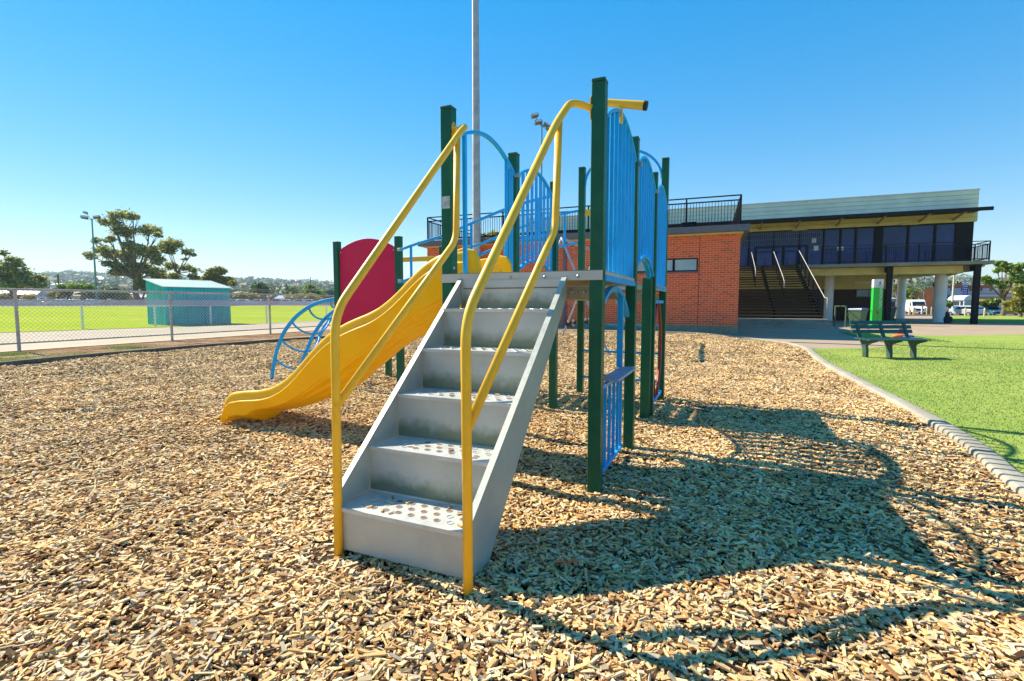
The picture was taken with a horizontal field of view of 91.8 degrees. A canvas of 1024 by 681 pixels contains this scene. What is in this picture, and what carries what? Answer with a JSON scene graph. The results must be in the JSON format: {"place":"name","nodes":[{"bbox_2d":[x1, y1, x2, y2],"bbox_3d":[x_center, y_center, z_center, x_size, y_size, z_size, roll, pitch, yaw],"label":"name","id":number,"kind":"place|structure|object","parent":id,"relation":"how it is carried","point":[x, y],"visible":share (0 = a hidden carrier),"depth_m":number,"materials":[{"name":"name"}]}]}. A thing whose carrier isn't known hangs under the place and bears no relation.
{"place":"outdoors","nodes":[
{"label":"outdoors","id":0,"kind":"place"},
{"bbox_2d":[0,321,330,351],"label":"gravel track","id":1,"kind":"structure","parent":0,"point":[45,345],"depth_m":21.77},
{"bbox_2d":[0,306,333,332],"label":"sports field","id":2,"kind":"structure","parent":0,"point":[142,310],"depth_m":46.43,"materials":[{"name":"green plant"}]},
{"bbox_2d":[143,278,231,324],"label":"teal shed","id":3,"kind":"structure","parent":2,"relation":"on","point":[170,285],"depth_m":31.86,"materials":[{"name":"teal metal"}]},
{"bbox_2d":[42,275,327,287],"bbox_3d":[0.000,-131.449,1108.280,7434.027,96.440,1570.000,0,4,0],"label":"hills","id":4,"kind":"structure","parent":0,"point":[50,278],"depth_m":1219.19,"materials":[{"name":"green plant"}]},
{"bbox_2d":[118,284,130,288],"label":"hill house","id":5,"kind":"structure","parent":4,"relation":"on","point":[124,285],"depth_m":621.55,"materials":[{"name":"ceramic"}]},
{"bbox_2d":[1,269,1014,298],"bbox_3d":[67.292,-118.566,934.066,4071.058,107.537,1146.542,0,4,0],"label":"hill woodland","id":6,"kind":"object","parent":4,"relation":"on","point":[125,280],"visible":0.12,"depth_m":972.86,"materials":[{"name":"green plant"}]},
{"bbox_2d":[0,312,1013,359],"bbox_3d":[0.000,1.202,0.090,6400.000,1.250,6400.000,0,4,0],"label":"ground","id":7,"kind":"structure","parent":0,"point":[89,349],"depth_m":17.11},
{"bbox_2d":[0,292,8,298],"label":"bush","id":8,"kind":"object","parent":7,"relation":"on","point":[5,295],"visible":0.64,"depth_m":132.42,"materials":[{"name":"green plant"}]},
{"bbox_2d":[0,291,39,298],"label":"house","id":9,"kind":"structure","parent":7,"relation":"on","point":[26,292],"depth_m":140.19,"materials":[{"name":"white glass"}]},
{"bbox_2d":[0,248,49,298],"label":"gum tree","id":10,"kind":"object","parent":7,"relation":"on","point":[13,275],"visible":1,"depth_m":109.40,"materials":[{"name":"green plant"}]},
{"bbox_2d":[18,293,36,298],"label":"bush","id":11,"kind":"object","parent":7,"relation":"on","point":[25,296],"visible":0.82,"depth_m":131.69,"materials":[{"name":"green plant"}]},
{"bbox_2d":[36,291,66,299],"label":"house","id":12,"kind":"structure","parent":7,"relation":"on","point":[45,295],"depth_m":130.77,"materials":[{"name":"blue paint"}]},
{"bbox_2d":[46,291,66,298],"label":"bush","id":13,"kind":"object","parent":7,"relation":"on","point":[57,294],"visible":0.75,"depth_m":131.10,"materials":[{"name":"green plant"}]},
{"bbox_2d":[50,283,65,288],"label":"house","id":14,"kind":"structure","parent":7,"relation":"on","point":[52,286],"depth_m":174.32,"materials":[{"name":"white paint"}]},
{"bbox_2d":[55,282,73,297],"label":"bush","id":15,"kind":"object","parent":7,"relation":"on","point":[62,286],"visible":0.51,"depth_m":132.50,"materials":[{"name":"green plant"}]},
{"bbox_2d":[58,291,73,297],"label":"bush","id":16,"kind":"object","parent":7,"relation":"on","point":[67,293],"visible":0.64,"depth_m":131.56,"materials":[{"name":"green plant"}]},
{"bbox_2d":[66,281,94,299],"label":"bush","id":17,"kind":"object","parent":7,"relation":"on","point":[80,286],"visible":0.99,"depth_m":130.61,"materials":[{"name":"green plant"}]},
{"bbox_2d":[67,292,100,299],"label":"house","id":18,"kind":"structure","parent":7,"relation":"on","point":[75,297],"depth_m":141.73,"materials":[{"name":"beige glass"}]},
{"bbox_2d":[80,211,100,299],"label":"light pole","id":19,"kind":"object","parent":7,"relation":"on","point":[94,217],"visible":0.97,"depth_m":112.06,"materials":[{"name":"grey metal"}]},
{"bbox_2d":[81,289,109,299],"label":"bush","id":20,"kind":"object","parent":7,"relation":"on","point":[92,295],"visible":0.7,"depth_m":130.67,"materials":[{"name":"green plant"}]},
{"bbox_2d":[0,344,193,361],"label":"weeds","id":21,"kind":"object","parent":7,"relation":"on","point":[18,353],"visible":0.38,"depth_m":13.43,"materials":[{"name":"green plant"}]},
{"bbox_2d":[102,286,131,298],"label":"bush","id":22,"kind":"object","parent":7,"relation":"on","point":[113,295],"visible":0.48,"depth_m":132.49,"materials":[{"name":"green plant"}]},
{"bbox_2d":[114,293,128,299],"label":"bush","id":23,"kind":"object","parent":7,"relation":"on","point":[120,296],"visible":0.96,"depth_m":132.36,"materials":[{"name":"green plant"}]},
{"bbox_2d":[81,208,168,299],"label":"gum tree","id":24,"kind":"object","parent":7,"relation":"on","point":[130,252],"visible":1,"depth_m":122.97,"materials":[{"name":"green plant"}]},
{"bbox_2d":[127,294,146,299],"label":"house","id":25,"kind":"structure","parent":7,"relation":"on","point":[145,298],"depth_m":135.79,"materials":[{"name":"white glass"}]},
{"bbox_2d":[132,277,145,299],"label":"bushy tree","id":26,"kind":"object","parent":7,"relation":"on","point":[140,283],"visible":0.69,"depth_m":121.28,"materials":[{"name":"green plant"}]},
{"bbox_2d":[0,288,333,351],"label":"chain link fence","id":27,"kind":"object","parent":7,"relation":"on","point":[17,315],"visible":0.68,"depth_m":17.17,"materials":[{"name":"metal"}]},
{"bbox_2d":[0,299,333,328],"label":"boundary fence","id":28,"kind":"object","parent":7,"relation":"on","point":[210,303],"visible":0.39,"depth_m":29.10,"materials":[{"name":"white metal"}]},
{"bbox_2d":[150,236,203,279],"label":"gum tree","id":29,"kind":"object","parent":7,"relation":"on","point":[170,245],"visible":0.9,"depth_m":127.57,"materials":[{"name":"green plant"}]},
{"bbox_2d":[201,265,237,285],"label":"gum tree","id":30,"kind":"object","parent":7,"relation":"on","point":[213,274],"visible":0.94,"depth_m":127.34,"materials":[{"name":"green plant"}]},
{"bbox_2d":[233,291,259,299],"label":"bush","id":31,"kind":"object","parent":7,"relation":"on","point":[250,296],"visible":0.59,"depth_m":131.22,"materials":[{"name":"green plant"}]},
{"bbox_2d":[249,281,271,298],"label":"round tree","id":32,"kind":"object","parent":7,"relation":"on","point":[256,286],"visible":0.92,"depth_m":146.74,"materials":[{"name":"green plant"}]},
{"bbox_2d":[244,295,276,299],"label":"house","id":33,"kind":"structure","parent":7,"relation":"on","point":[264,296],"depth_m":150.18,"materials":[{"name":"grey glass"}]},
{"bbox_2d":[273,295,294,300],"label":"house","id":34,"kind":"structure","parent":7,"relation":"on","point":[280,297],"depth_m":140.44,"materials":[{"name":"white paint"}]},
{"bbox_2d":[283,286,299,293],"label":"round tree","id":35,"kind":"object","parent":7,"relation":"on","point":[293,288],"visible":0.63,"depth_m":150.28,"materials":[{"name":"green plant"}]},
{"bbox_2d":[283,291,321,300],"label":"bush","id":36,"kind":"object","parent":7,"relation":"on","point":[304,297],"visible":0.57,"depth_m":132.45,"materials":[{"name":"green plant"}]},
{"bbox_2d":[300,283,318,293],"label":"round tree","id":37,"kind":"object","parent":7,"relation":"on","point":[313,287],"visible":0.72,"depth_m":146.89,"materials":[{"name":"green plant"}]},
{"bbox_2d":[315,289,327,298],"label":"round tree","id":38,"kind":"object","parent":7,"relation":"on","point":[320,292],"visible":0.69,"depth_m":146.91,"materials":[{"name":"green plant"}]},
{"bbox_2d":[322,290,333,298],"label":"green shed","id":39,"kind":"structure","parent":7,"relation":"on","point":[330,292],"depth_m":149.61,"materials":[{"name":"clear glass"}]},
{"bbox_2d":[468,230,498,238],"bbox_3d":[-1.993,-6.270,47.836,5.660,8.665,2.608,0,4,0],"label":"bushy tree","id":40,"kind":"object","parent":7,"relation":"on","point":[494,233],"visible":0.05,"depth_m":47.15,"materials":[{"name":"green plant"}]},
{"bbox_2d":[0,274,1014,304],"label":"distant woodland","id":41,"kind":"object","parent":7,"relation":"on","point":[919,290],"visible":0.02,"depth_m":142.94,"materials":[{"name":"green plant"}]},
{"bbox_2d":[531,112,550,174],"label":"light pole","id":42,"kind":"object","parent":7,"relation":"on","point":[540,121],"visible":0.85,"depth_m":69.59,"materials":[{"name":"grey metal"}]},
{"bbox_2d":[418,194,749,335],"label":"brick building","id":43,"kind":"structure","parent":7,"relation":"on","point":[703,263],"depth_m":20.92,"materials":[{"name":"brick"}]},
{"bbox_2d":[637,258,697,273],"bbox_3d":[6.533,-3.192,21.282,2.759,0.610,0.080,2,5,21],"label":"window frame","id":44,"kind":"structure","parent":43,"relation":"in","point":[680,265],"depth_m":21.03,"materials":[{"name":"black paint"}]},
{"bbox_2d":[558,329,1023,500],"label":"kerb","id":45,"kind":"structure","parent":7,"relation":"on","point":[1002,468],"depth_m":5.05,"materials":[{"name":"concrete"}]},
{"bbox_2d":[893,282,896,306],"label":"round tree","id":46,"kind":"object","parent":7,"relation":"on","point":[894,287],"visible":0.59,"depth_m":117.64,"materials":[{"name":"green plant"}]},
{"bbox_2d":[906,286,911,296],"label":"round tree","id":47,"kind":"object","parent":7,"relation":"on","point":[908,290],"visible":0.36,"depth_m":90.09,"materials":[{"name":"green plant"}]},
{"bbox_2d":[906,295,916,299],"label":"round tree","id":48,"kind":"object","parent":7,"relation":"on","point":[909,297],"visible":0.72,"depth_m":88.20,"materials":[{"name":"green plant"}]},
{"bbox_2d":[905,299,925,313],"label":"parked van","id":49,"kind":"object","parent":7,"relation":"on","point":[911,303],"visible":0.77,"depth_m":82.49,"materials":[{"name":"white paint"}]},
{"bbox_2d":[912,287,933,313],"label":"orange building","id":50,"kind":"structure","parent":7,"relation":"on","point":[927,295],"depth_m":87.66,"materials":[{"name":"brick"}]},
{"bbox_2d":[925,295,931,301],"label":"roller door","id":51,"kind":"structure","parent":50,"relation":"in","point":[928,297],"depth_m":87.65,"materials":[{"name":"orange metal"}]},
{"bbox_2d":[946,301,953,312],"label":"bush","id":52,"kind":"object","parent":7,"relation":"on","point":[949,304],"visible":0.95,"depth_m":69.76,"materials":[{"name":"green plant"}]},
{"bbox_2d":[948,295,971,304],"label":"white canopy","id":53,"kind":"object","parent":7,"relation":"on","point":[964,298],"visible":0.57,"depth_m":80.48,"materials":[{"name":"paint"}]},
{"bbox_2d":[961,283,968,305],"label":"blue sign pylon","id":54,"kind":"object","parent":7,"relation":"on","point":[965,289],"visible":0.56,"depth_m":91.60,"materials":[{"name":"blue metal"}]},
{"bbox_2d":[947,285,1012,308],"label":"commercial building","id":55,"kind":"structure","parent":7,"relation":"on","point":[987,291],"depth_m":95.66,"materials":[{"name":"grey metal"}]},
{"bbox_2d":[979,299,987,305],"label":"bush","id":56,"kind":"object","parent":7,"relation":"on","point":[982,302],"visible":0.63,"depth_m":70.78,"materials":[{"name":"green plant"}]},
{"bbox_2d":[987,297,1001,314],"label":"bush","id":57,"kind":"object","parent":7,"relation":"on","point":[995,301],"visible":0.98,"depth_m":70.59,"materials":[{"name":"green plant"}]},
{"bbox_2d":[981,260,1023,315],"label":"street tree","id":58,"kind":"object","parent":7,"relation":"on","point":[1001,266],"visible":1,"depth_m":52.74,"materials":[{"name":"green plant"}]},
{"bbox_2d":[999,284,1023,316],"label":"shrub","id":59,"kind":"object","parent":7,"relation":"on","point":[1015,303],"visible":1,"depth_m":48.57,"materials":[{"name":"green plant"}]},
{"bbox_2d":[1015,271,1023,314],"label":"street tree","id":60,"kind":"object","parent":7,"relation":"on","point":[1021,282],"visible":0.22,"depth_m":55.33,"materials":[{"name":"green plant"}]},
{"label":"power pole","id":61,"kind":"object","parent":7,"relation":"on","visible":0},
{"bbox_2d":[233,287,331,291],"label":"power lines","id":62,"kind":"object","parent":61,"relation":"attached to","point":[280,291],"visible":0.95,"depth_m":143.88,"materials":[{"name":"metal"}]},
{"bbox_2d":[0,330,1023,680],"bbox_3d":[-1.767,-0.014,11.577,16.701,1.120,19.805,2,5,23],"label":"wood chips","id":63,"kind":"object","parent":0,"point":[196,388],"visible":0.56,"depth_m":2.76,"materials":[{"name":"beige wood"}]},
{"bbox_2d":[0,336,325,365],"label":"kerb","id":64,"kind":"structure","parent":63,"relation":"on","point":[34,361],"depth_m":13.19,"materials":[{"name":"grey concrete"}]},
{"bbox_2d":[220,76,669,599],"bbox_3d":[-1.851,-0.751,5.775,6.866,3.653,5.424,2,5,23],"label":"play structure","id":65,"kind":"object","parent":63,"relation":"on","point":[492,316],"visible":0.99,"depth_m":3.38,"materials":[{"name":"green paint"}]},
{"bbox_2d":[556,559,581,564],"bbox_3d":[0.284,1.106,2.473,0.134,0.025,0.027,0,4,0],"label":"dry leaf","id":66,"kind":"object","parent":63,"relation":"on","point":[569,562],"visible":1,"depth_m":2.47,"materials":[{"name":"brown plant"}]},
{"bbox_2d":[559,237,624,354],"bbox_3d":[2.075,-1.250,14.848,2.809,3.202,4.323,2,5,23],"label":"swing set","id":67,"kind":"object","parent":63,"relation":"on","point":[569,323],"visible":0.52,"depth_m":13.79,"materials":[{"name":"metal"}]},
{"bbox_2d":[0,0,1023,281],"label":"sky","id":68,"kind":"structure","parent":0,"point":[259,136],"materials":[{"name":"blue"}]},
{"bbox_2d":[558,316,1023,347],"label":"concrete path","id":69,"kind":"structure","parent":0,"point":[835,337],"depth_m":22.92,"materials":[{"name":"grey concrete"}]},
{"bbox_2d":[472,0,480,258],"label":"light pole","id":70,"kind":"object","parent":69,"relation":"on","point":[476,210],"visible":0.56,"depth_m":23.36,"materials":[{"name":"metal"}]},
{"bbox_2d":[525,188,994,323],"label":"club building","id":71,"kind":"structure","parent":69,"relation":"on","point":[858,245],"depth_m":36.06,"materials":[{"name":"metal"}]},
{"bbox_2d":[739,234,748,265],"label":"window","id":72,"kind":"structure","parent":71,"relation":"in","point":[744,252],"depth_m":39.05,"materials":[{"name":"blue glass"}]},
{"bbox_2d":[748,231,773,265],"bbox_3d":[19.382,-7.041,38.610,1.718,2.780,0.119,2,5,21],"label":"window","id":73,"kind":"structure","parent":71,"relation":"in","point":[764,255],"depth_m":38.57,"materials":[{"name":"blue glass"}]},
{"bbox_2d":[773,230,799,264],"bbox_3d":[21.000,-6.994,37.974,1.766,2.780,0.119,2,5,21],"label":"window","id":74,"kind":"structure","parent":71,"relation":"in","point":[791,253],"depth_m":37.95,"materials":[{"name":"blue glass"}]},
{"bbox_2d":[799,229,823,264],"bbox_3d":[22.540,-6.948,37.369,1.543,2.780,0.119,2,5,21],"label":"window","id":75,"kind":"structure","parent":71,"relation":"in","point":[815,257],"depth_m":37.35,"materials":[{"name":"blue glass"}]},
{"bbox_2d":[823,228,840,263],"bbox_3d":[23.759,-6.912,36.890,1.079,2.780,0.119,2,5,21],"label":"window","id":76,"kind":"structure","parent":71,"relation":"in","point":[832,237],"depth_m":36.87,"materials":[{"name":"blue glass"}]},
{"bbox_2d":[839,227,855,263],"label":"window","id":77,"kind":"structure","parent":71,"relation":"in","point":[848,235],"depth_m":36.51,"materials":[{"name":"blue glass"}]},
{"bbox_2d":[856,289,870,296],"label":"window","id":78,"kind":"structure","parent":71,"relation":"in","point":[859,292],"depth_m":38.49,"materials":[{"name":"grey glass"}]},
{"bbox_2d":[855,227,874,263],"bbox_3d":[25.811,-6.852,36.084,1.408,2.780,0.119,2,5,21],"label":"window","id":79,"kind":"structure","parent":71,"relation":"in","point":[864,235],"depth_m":36.12,"materials":[{"name":"blue glass"}]},
{"bbox_2d":[882,225,908,262],"bbox_3d":[27.263,-6.809,35.514,1.713,2.780,0.119,2,5,21],"label":"window","id":80,"kind":"structure","parent":71,"relation":"in","point":[898,234],"depth_m":35.45,"materials":[{"name":"blue glass"}]},
{"bbox_2d":[907,224,935,261],"bbox_3d":[28.777,-6.765,34.919,1.540,2.780,0.119,2,5,21],"label":"window","id":81,"kind":"structure","parent":71,"relation":"in","point":[920,233],"depth_m":34.89,"materials":[{"name":"blue glass"}]},
{"bbox_2d":[933,223,955,261],"bbox_3d":[30.191,-6.723,34.365,1.492,2.780,0.119,2,5,21],"label":"window","id":82,"kind":"structure","parent":71,"relation":"in","point":[944,232],"depth_m":34.42,"materials":[{"name":"blue glass"}]},
{"bbox_2d":[737,245,833,328],"bbox_3d":[16.881,-3.761,31.761,5.450,5.660,10.980,2,5,21],"label":"outdoor staircase","id":83,"kind":"structure","parent":69,"relation":"on","point":[817,322],"depth_m":30.80,"materials":[{"name":"concrete"}]},
{"bbox_2d":[834,305,849,326],"bbox_3d":[18.930,-1.389,28.404,0.349,1.230,0.810,-1,4,-10],"label":"bin frame","id":84,"kind":"object","parent":69,"relation":"on","point":[846,313],"visible":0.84,"depth_m":28.11,"materials":[{"name":"green metal"}]},
{"bbox_2d":[848,308,868,324],"bbox_3d":[19.029,-1.238,27.258,0.610,1.099,0.838,-2,5,-25],"label":"wheelie bin","id":85,"kind":"object","parent":69,"relation":"on","point":[857,314],"visible":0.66,"depth_m":27.05,"materials":[{"name":"green plastic"}]},
{"bbox_2d":[870,279,883,324],"bbox_3d":[22.470,-2.347,30.551,0.520,2.820,0.309,1,4,14],"label":"sign pylon","id":86,"kind":"object","parent":69,"relation":"on","point":[876,300],"visible":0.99,"depth_m":30.42,"materials":[{"name":"green paint"}]},
{"bbox_2d":[882,307,896,320],"bbox_3d":[27.680,-1.924,36.430,0.610,1.099,0.838,-1,4,-10],"label":"wheelie bin","id":87,"kind":"object","parent":69,"relation":"on","point":[893,310],"visible":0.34,"depth_m":36.19,"materials":[{"name":"green plastic"}]},
{"bbox_2d":[943,316,952,322],"bbox_3d":[29.716,-1.440,33.802,0.536,0.527,0.421,0,4,0],"label":"backpack","id":88,"kind":"object","parent":69,"relation":"on","point":[947,319],"visible":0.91,"depth_m":33.67,"materials":[{"name":"black fabric"}]},
{"bbox_2d":[812,331,1023,473],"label":"lawn","id":89,"kind":"structure","parent":0,"point":[1004,339],"depth_m":8.59,"materials":[{"name":"green plant"}]},
{"bbox_2d":[849,321,931,357],"bbox_3d":[9.204,-0.028,12.096,1.540,0.891,0.728,0,4,-2],"label":"park bench","id":90,"kind":"object","parent":89,"relation":"on","point":[889,342],"visible":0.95,"depth_m":12.23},
{"bbox_2d":[892,334,903,336],"bbox_3d":[14.993,-0.181,19.138,0.582,0.164,0.395,0,4,0],"label":"towel","id":91,"kind":"object","parent":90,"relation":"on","point":[897,335],"visible":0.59,"depth_m":19.01,"materials":[{"name":"orange fabric"}]},
{"bbox_2d":[905,315,1023,315],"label":"car park","id":92,"kind":"structure","parent":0,"point":[961,315],"depth_m":54.94,"materials":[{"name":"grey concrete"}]},
{"bbox_2d":[891,298,895,306],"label":"house","id":93,"kind":"structure","parent":92,"relation":"on","point":[893,302],"depth_m":72.01,"materials":[{"name":"glass"}]},
{"bbox_2d":[951,275,954,304],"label":"street lamp","id":94,"kind":"object","parent":92,"relation":"on","point":[952,298],"visible":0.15,"depth_m":74.56,"materials":[{"name":"metal"}]},
{"bbox_2d":[949,305,986,314],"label":"parked car","id":95,"kind":"object","parent":92,"relation":"on","point":[959,310],"visible":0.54,"depth_m":69.41,"materials":[{"name":"silver metal"}]},
{"bbox_2d":[983,306,1001,314],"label":"parked car","id":96,"kind":"object","parent":92,"relation":"on","point":[991,310],"visible":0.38,"depth_m":70.36,"materials":[{"name":"teal paint"}]},
{"bbox_2d":[951,316,1023,322],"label":"grass verge","id":97,"kind":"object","parent":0,"point":[1006,319],"depth_m":40.74,"materials":[{"name":"green plant"}]}
]}

